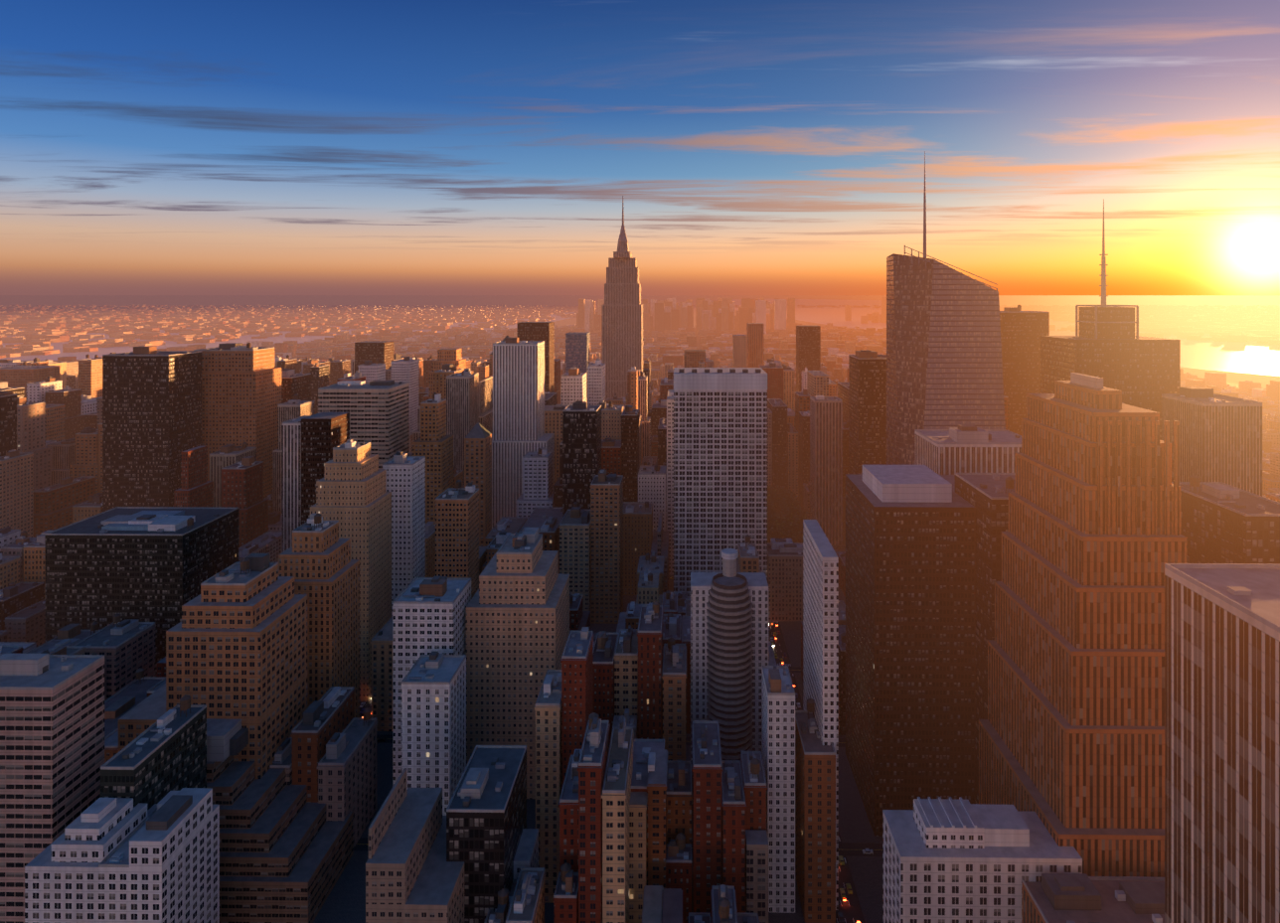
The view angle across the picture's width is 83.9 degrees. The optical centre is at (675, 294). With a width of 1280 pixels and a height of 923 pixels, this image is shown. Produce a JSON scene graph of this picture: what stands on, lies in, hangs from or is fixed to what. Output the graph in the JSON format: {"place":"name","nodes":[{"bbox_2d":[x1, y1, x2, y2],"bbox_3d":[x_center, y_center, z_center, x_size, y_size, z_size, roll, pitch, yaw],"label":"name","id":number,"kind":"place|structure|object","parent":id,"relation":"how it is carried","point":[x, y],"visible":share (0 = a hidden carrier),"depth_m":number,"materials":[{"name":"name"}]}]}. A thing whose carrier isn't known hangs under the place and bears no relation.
{"place":"outdoors","nodes":[
{"label":"outdoors","id":0,"kind":"place"},
{"bbox_2d":[0,312,576,360],"bbox_3d":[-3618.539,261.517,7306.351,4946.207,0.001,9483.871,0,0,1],"label":"buildings","id":1,"kind":"structure","parent":0,"point":[243,339],"depth_m":3968.40,"materials":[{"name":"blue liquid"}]},
{"bbox_2d":[0,295,1279,387],"bbox_3d":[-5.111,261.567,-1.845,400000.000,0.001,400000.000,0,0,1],"label":"water","id":2,"kind":"structure","parent":0,"point":[454,301],"depth_m":30408.58,"materials":[{"name":"liquid"}]},
{"bbox_2d":[484,867,545,922],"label":"building","id":3,"kind":"structure","parent":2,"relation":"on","point":[523,901],"depth_m":249.81,"materials":[{"name":"grey concrete"}]},
{"bbox_2d":[0,297,1279,358],"bbox_3d":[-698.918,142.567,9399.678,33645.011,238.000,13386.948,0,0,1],"label":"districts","id":4,"kind":"object","parent":2,"relation":"on","point":[41,336],"visible":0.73,"depth_m":6419.05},
{"bbox_2d":[687,884,759,922],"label":"building","id":5,"kind":"structure","parent":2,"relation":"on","point":[723,904],"depth_m":258.87,"materials":[{"name":"grey concrete"}]},
{"bbox_2d":[0,0,1279,295],"label":"sky","id":6,"kind":"structure","parent":0,"point":[148,147],"materials":[{"name":"blue"}]},
{"bbox_2d":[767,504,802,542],"bbox_3d":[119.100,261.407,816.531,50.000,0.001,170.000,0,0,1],"label":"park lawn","id":7,"kind":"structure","parent":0,"point":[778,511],"depth_m":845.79,"materials":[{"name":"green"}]},
{"bbox_2d":[352,326,1239,922],"bbox_3d":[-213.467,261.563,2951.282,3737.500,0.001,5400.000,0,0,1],"label":"road asphalt","id":8,"kind":"structure","parent":0,"point":[850,907],"depth_m":337.14,"materials":[{"name":"grey asphalt"}]},
{"bbox_2d":[0,361,59,397],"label":"building","id":9,"kind":"structure","parent":8,"relation":"on","point":[24,375],"depth_m":962.97,"materials":[{"name":"beige concrete"}]},
{"bbox_2d":[0,653,104,922],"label":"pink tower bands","id":10,"kind":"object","parent":8,"relation":"on","point":[52,734],"visible":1,"depth_m":269.07,"materials":[{"name":"concrete"}]},
{"bbox_2d":[24,788,219,922],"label":"building","id":11,"kind":"structure","parent":8,"relation":"on","point":[110,861],"depth_m":245.67,"materials":[{"name":"white concrete"}]},
{"bbox_2d":[45,506,238,677],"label":"dark block","id":12,"kind":"structure","parent":8,"relation":"on","point":[158,565],"depth_m":476.95,"materials":[{"name":"black glass"}]},
{"bbox_2d":[102,345,201,511],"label":"building","id":13,"kind":"structure","parent":8,"relation":"on","point":[151,413],"depth_m":652.15,"materials":[{"name":"black glass"}]},
{"bbox_2d":[100,694,206,810],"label":"building","id":14,"kind":"structure","parent":8,"relation":"on","point":[161,758],"depth_m":280.11,"materials":[{"name":"black glass"}]},
{"bbox_2d":[118,553,307,779],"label":"tower","id":15,"kind":"structure","parent":8,"relation":"on","point":[237,643],"depth_m":322.42,"materials":[{"name":"beige stone"}]},
{"bbox_2d":[193,342,281,498],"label":"tan tower","id":16,"kind":"structure","parent":8,"relation":"on","point":[240,393],"depth_m":707.81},
{"bbox_2d":[206,718,352,922],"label":"building","id":17,"kind":"structure","parent":8,"relation":"on","point":[285,854],"depth_m":302.74,"materials":[{"name":"brown concrete"}]},
{"bbox_2d":[282,415,310,552],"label":"building","id":18,"kind":"structure","parent":8,"relation":"on","point":[291,475],"depth_m":614.75,"materials":[{"name":"white concrete"}]},
{"bbox_2d":[281,368,311,403],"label":"building","id":19,"kind":"structure","parent":8,"relation":"on","point":[293,384],"depth_m":791.78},
{"bbox_2d":[278,513,359,717],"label":"tower","id":20,"kind":"structure","parent":8,"relation":"on","point":[318,563],"depth_m":384.56,"materials":[{"name":"beige stone"}]},
{"bbox_2d":[269,686,377,849],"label":"block","id":21,"kind":"structure","parent":8,"relation":"on","point":[326,753],"depth_m":333.71,"materials":[{"name":"brown brick"}]},
{"bbox_2d":[301,412,349,524],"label":"tower","id":22,"kind":"structure","parent":8,"relation":"on","point":[323,434],"depth_m":535.18,"materials":[{"name":"black glass"}]},
{"bbox_2d":[310,439,391,701],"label":"skyscraper","id":23,"kind":"structure","parent":8,"relation":"on","point":[353,497],"depth_m":461.73,"materials":[{"name":"beige concrete"}]},
{"bbox_2d":[318,380,408,469],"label":"banded tower","id":24,"kind":"structure","parent":8,"relation":"on","point":[378,410],"depth_m":609.62,"materials":[{"name":"white concrete"}]},
{"bbox_2d":[354,340,393,373],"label":"building","id":25,"kind":"structure","parent":8,"relation":"on","point":[382,352],"depth_m":1054.56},
{"bbox_2d":[382,451,425,617],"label":"white tower","id":26,"kind":"structure","parent":8,"relation":"on","point":[405,480],"depth_m":530.89,"materials":[{"name":"white concrete"}]},
{"bbox_2d":[365,768,464,922],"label":"block","id":27,"kind":"structure","parent":8,"relation":"on","point":[412,876],"depth_m":242.58,"materials":[{"name":"beige concrete"}]},
{"bbox_2d":[392,576,471,787],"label":"white tower","id":28,"kind":"structure","parent":8,"relation":"on","point":[428,615],"depth_m":353.19,"materials":[{"name":"white concrete"}]},
{"bbox_2d":[401,651,466,815],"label":"building","id":29,"kind":"structure","parent":8,"relation":"on","point":[433,720],"depth_m":320.29,"materials":[{"name":"white concrete"}]},
{"bbox_2d":[428,348,466,399],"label":"building","id":30,"kind":"structure","parent":8,"relation":"on","point":[448,356],"depth_m":791.12,"materials":[{"name":"beige concrete"}]},
{"bbox_2d":[435,480,479,599],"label":"tower","id":31,"kind":"structure","parent":8,"relation":"on","point":[457,532],"depth_m":489.66,"materials":[{"name":"beige concrete"}]},
{"bbox_2d":[464,422,491,546],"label":"pointed tower","id":32,"kind":"structure","parent":8,"relation":"on","point":[478,455],"depth_m":640.76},
{"bbox_2d":[446,745,526,922],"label":"block","id":33,"kind":"structure","parent":8,"relation":"on","point":[486,817],"depth_m":253.31,"materials":[{"name":"black glass"}]},
{"bbox_2d":[489,335,509,376],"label":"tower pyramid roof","id":34,"kind":"object","parent":8,"relation":"on","point":[491,364],"visible":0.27,"depth_m":1001.73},
{"bbox_2d":[465,527,569,799],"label":"building","id":35,"kind":"structure","parent":8,"relation":"on","point":[517,621],"depth_m":368.69,"materials":[{"name":"beige concrete"}]},
{"bbox_2d":[491,337,554,528],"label":"skyscraper","id":36,"kind":"structure","parent":8,"relation":"on","point":[518,434],"depth_m":706.66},
{"bbox_2d":[513,828,538,879],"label":"block","id":37,"kind":"structure","parent":8,"relation":"on","point":[527,855],"depth_m":272.20,"materials":[{"name":"grey concrete"}]},
{"bbox_2d":[517,321,554,392],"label":"dark tower","id":38,"kind":"structure","parent":8,"relation":"on","point":[536,331],"depth_m":1061.15,"materials":[{"name":"brown concrete"}]},
{"bbox_2d":[544,404,567,483],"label":"building","id":39,"kind":"structure","parent":8,"relation":"on","point":[553,418],"depth_m":742.07,"materials":[{"name":"beige concrete"}]},
{"bbox_2d":[534,627,593,903],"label":"block","id":40,"kind":"structure","parent":8,"relation":"on","point":[563,707],"depth_m":306.57,"materials":[{"name":"brown brick"}]},
{"bbox_2d":[565,331,589,401],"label":"building","id":41,"kind":"structure","parent":8,"relation":"on","point":[576,350],"depth_m":1020.14,"materials":[{"name":"grey concrete"}]},
{"bbox_2d":[558,470,623,624],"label":"block","id":42,"kind":"structure","parent":8,"relation":"on","point":[591,552],"depth_m":564.62,"materials":[{"name":"beige concrete"}]},
{"bbox_2d":[553,712,634,922],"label":"block","id":43,"kind":"structure","parent":8,"relation":"on","point":[592,884],"depth_m":255.74,"materials":[{"name":"red brick"}]},
{"bbox_2d":[313,499,882,922],"bbox_3d":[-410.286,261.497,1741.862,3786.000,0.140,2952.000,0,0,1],"label":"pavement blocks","id":44,"kind":"structure","parent":8,"relation":"on","point":[345,902],"depth_m":339.41,"materials":[{"name":"grey concrete"}]},
{"bbox_2d":[359,621,854,922],"bbox_3d":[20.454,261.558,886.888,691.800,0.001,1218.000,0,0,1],"label":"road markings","id":45,"kind":"object","parent":8,"relation":"on","point":[796,708],"depth_m":445.45,"materials":[{"name":"white paint"}]},
{"bbox_2d":[359,576,873,922],"bbox_3d":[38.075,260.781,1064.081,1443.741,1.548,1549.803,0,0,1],"label":"lights","id":46,"kind":"object","parent":8,"relation":"on","point":[842,890],"depth_m":332.73,"materials":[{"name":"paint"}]},
{"bbox_2d":[602,195,642,401],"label":"skyscraper","id":47,"kind":"structure","parent":8,"relation":"on","point":[622,330],"depth_m":1293.82,"materials":[{"name":"beige stone"}]},
{"bbox_2d":[592,601,686,761],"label":"block","id":48,"kind":"structure","parent":8,"relation":"on","point":[639,676],"depth_m":352.22,"materials":[{"name":"brown brick"}]},
{"bbox_2d":[0,298,1279,763],"bbox_3d":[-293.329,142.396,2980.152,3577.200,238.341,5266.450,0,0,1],"label":"city buildings","id":49,"kind":"structure","parent":8,"relation":"on","point":[50,453],"depth_m":699.99,"materials":[{"name":"brown concrete"}]},
{"bbox_2d":[631,739,664,885],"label":"block","id":50,"kind":"structure","parent":8,"relation":"on","point":[644,757],"depth_m":293.89,"materials":[{"name":"grey concrete"}]},
{"bbox_2d":[629,749,667,922],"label":"block","id":51,"kind":"structure","parent":8,"relation":"on","point":[655,797],"depth_m":278.02,"materials":[{"name":"brown brick"}]},
{"bbox_2d":[641,885,682,922],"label":"building roof","id":52,"kind":"structure","parent":8,"relation":"on","point":[661,904],"depth_m":256.40,"materials":[{"name":"grey concrete"}]},
{"bbox_2d":[665,720,722,922],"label":"block","id":53,"kind":"structure","parent":8,"relation":"on","point":[698,781],"depth_m":285.16,"materials":[{"name":"red brick"}]},
{"bbox_2d":[684,349,705,367],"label":"building","id":54,"kind":"structure","parent":8,"relation":"on","point":[693,358],"depth_m":1097.84,"materials":[{"name":"concrete"}]},
{"bbox_2d":[673,367,767,598],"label":"skyscraper","id":55,"kind":"structure","parent":8,"relation":"on","point":[720,459],"depth_m":551.53,"materials":[{"name":"white concrete"}]},
{"bbox_2d":[690,548,768,803],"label":"ribbed tower","id":56,"kind":"structure","parent":8,"relation":"on","point":[728,632],"depth_m":359.76,"materials":[{"name":"grey concrete"}]},
{"bbox_2d":[732,334,746,367],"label":"tower","id":57,"kind":"structure","parent":8,"relation":"on","point":[738,351],"depth_m":1346.57,"materials":[{"name":"brown concrete"}]},
{"bbox_2d":[721,751,768,922],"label":"block","id":58,"kind":"structure","parent":8,"relation":"on","point":[744,857],"depth_m":281.55,"materials":[{"name":"red brick"}]},
{"bbox_2d":[746,322,763,367],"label":"tower","id":59,"kind":"structure","parent":8,"relation":"on","point":[754,345],"depth_m":1396.09,"materials":[{"name":"brown concrete"}]},
{"bbox_2d":[762,665,795,913],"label":"high-rise building","id":60,"kind":"structure","parent":8,"relation":"on","point":[778,725],"depth_m":300.68,"materials":[{"name":"white concrete"}]},
{"bbox_2d":[767,538,802,621],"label":"building","id":61,"kind":"structure","parent":8,"relation":"on","point":[785,575],"depth_m":568.98,"materials":[{"name":"brown brick"}]},
{"bbox_2d":[767,484,808,542],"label":"park tree","id":62,"kind":"object","parent":8,"relation":"on","point":[790,526],"depth_m":790.56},
{"bbox_2d":[796,324,820,391],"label":"tower","id":63,"kind":"structure","parent":8,"relation":"on","point":[808,347],"depth_m":1245.04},
{"bbox_2d":[795,698,835,922],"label":"block","id":64,"kind":"structure","parent":8,"relation":"on","point":[815,815],"depth_m":295.86,"materials":[{"name":"brown brick"}]},
{"bbox_2d":[802,519,838,910],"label":"white slab","id":65,"kind":"structure","parent":8,"relation":"on","point":[820,622],"depth_m":305.33,"materials":[{"name":"white concrete"}]},
{"bbox_2d":[809,395,842,544],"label":"tower","id":66,"kind":"structure","parent":8,"relation":"on","point":[826,462],"depth_m":742.46,"materials":[{"name":"beige concrete"}]},
{"bbox_2d":[848,349,886,475],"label":"building","id":67,"kind":"structure","parent":8,"relation":"on","point":[867,406],"depth_m":674.92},
{"bbox_2d":[845,465,975,836],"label":"bronze tower","id":68,"kind":"structure","parent":8,"relation":"on","point":[910,633],"depth_m":342.90,"materials":[{"name":"brown glass"}]},
{"bbox_2d":[886,151,1005,465],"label":"skyscraper","id":69,"kind":"structure","parent":8,"relation":"on","point":[944,367],"depth_m":559.83,"materials":[{"name":"grey glass"}]},
{"bbox_2d":[914,425,1021,475],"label":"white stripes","id":70,"kind":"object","parent":8,"relation":"on","point":[963,449],"visible":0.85,"depth_m":406.02,"materials":[{"name":"white concrete"}]},
{"bbox_2d":[882,797,1082,922],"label":"white block","id":71,"kind":"structure","parent":8,"relation":"on","point":[951,861],"depth_m":242.98,"materials":[{"name":"white concrete"}]},
{"bbox_2d":[955,473,1015,803],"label":"skyscraper","id":72,"kind":"structure","parent":8,"relation":"on","point":[986,495],"depth_m":333.49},
{"bbox_2d":[999,304,1049,435],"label":"skyscraper","id":73,"kind":"structure","parent":8,"relation":"on","point":[1022,332],"depth_m":753.16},
{"bbox_2d":[978,372,1186,922],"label":"skyscraper","id":74,"kind":"structure","parent":8,"relation":"on","point":[1071,740],"depth_m":257.31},
{"bbox_2d":[1040,198,1180,440],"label":"skyscraper","id":75,"kind":"structure","parent":8,"relation":"on","point":[1108,347],"depth_m":513.99,"materials":[{"name":"brown concrete"}]},
{"bbox_2d":[1161,386,1262,496],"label":"tower","id":76,"kind":"structure","parent":8,"relation":"on","point":[1220,437],"depth_m":465.50,"materials":[{"name":"beige concrete"}]},
{"bbox_2d":[1171,474,1279,563],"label":"office building","id":77,"kind":"structure","parent":8,"relation":"on","point":[1222,523],"depth_m":308.84,"materials":[{"name":"brown concrete"}]},
{"bbox_2d":[732,299,1279,376],"bbox_3d":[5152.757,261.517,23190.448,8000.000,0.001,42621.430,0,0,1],"label":"water","id":78,"kind":"structure","parent":0,"point":[1252,357],"depth_m":3658.09,"materials":[{"name":"orange liquid"}]},
{"bbox_2d":[1164,563,1279,922],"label":"office building","id":79,"kind":"structure","parent":0,"point":[1221,742],"depth_m":144.61,"materials":[{"name":"beige concrete"}]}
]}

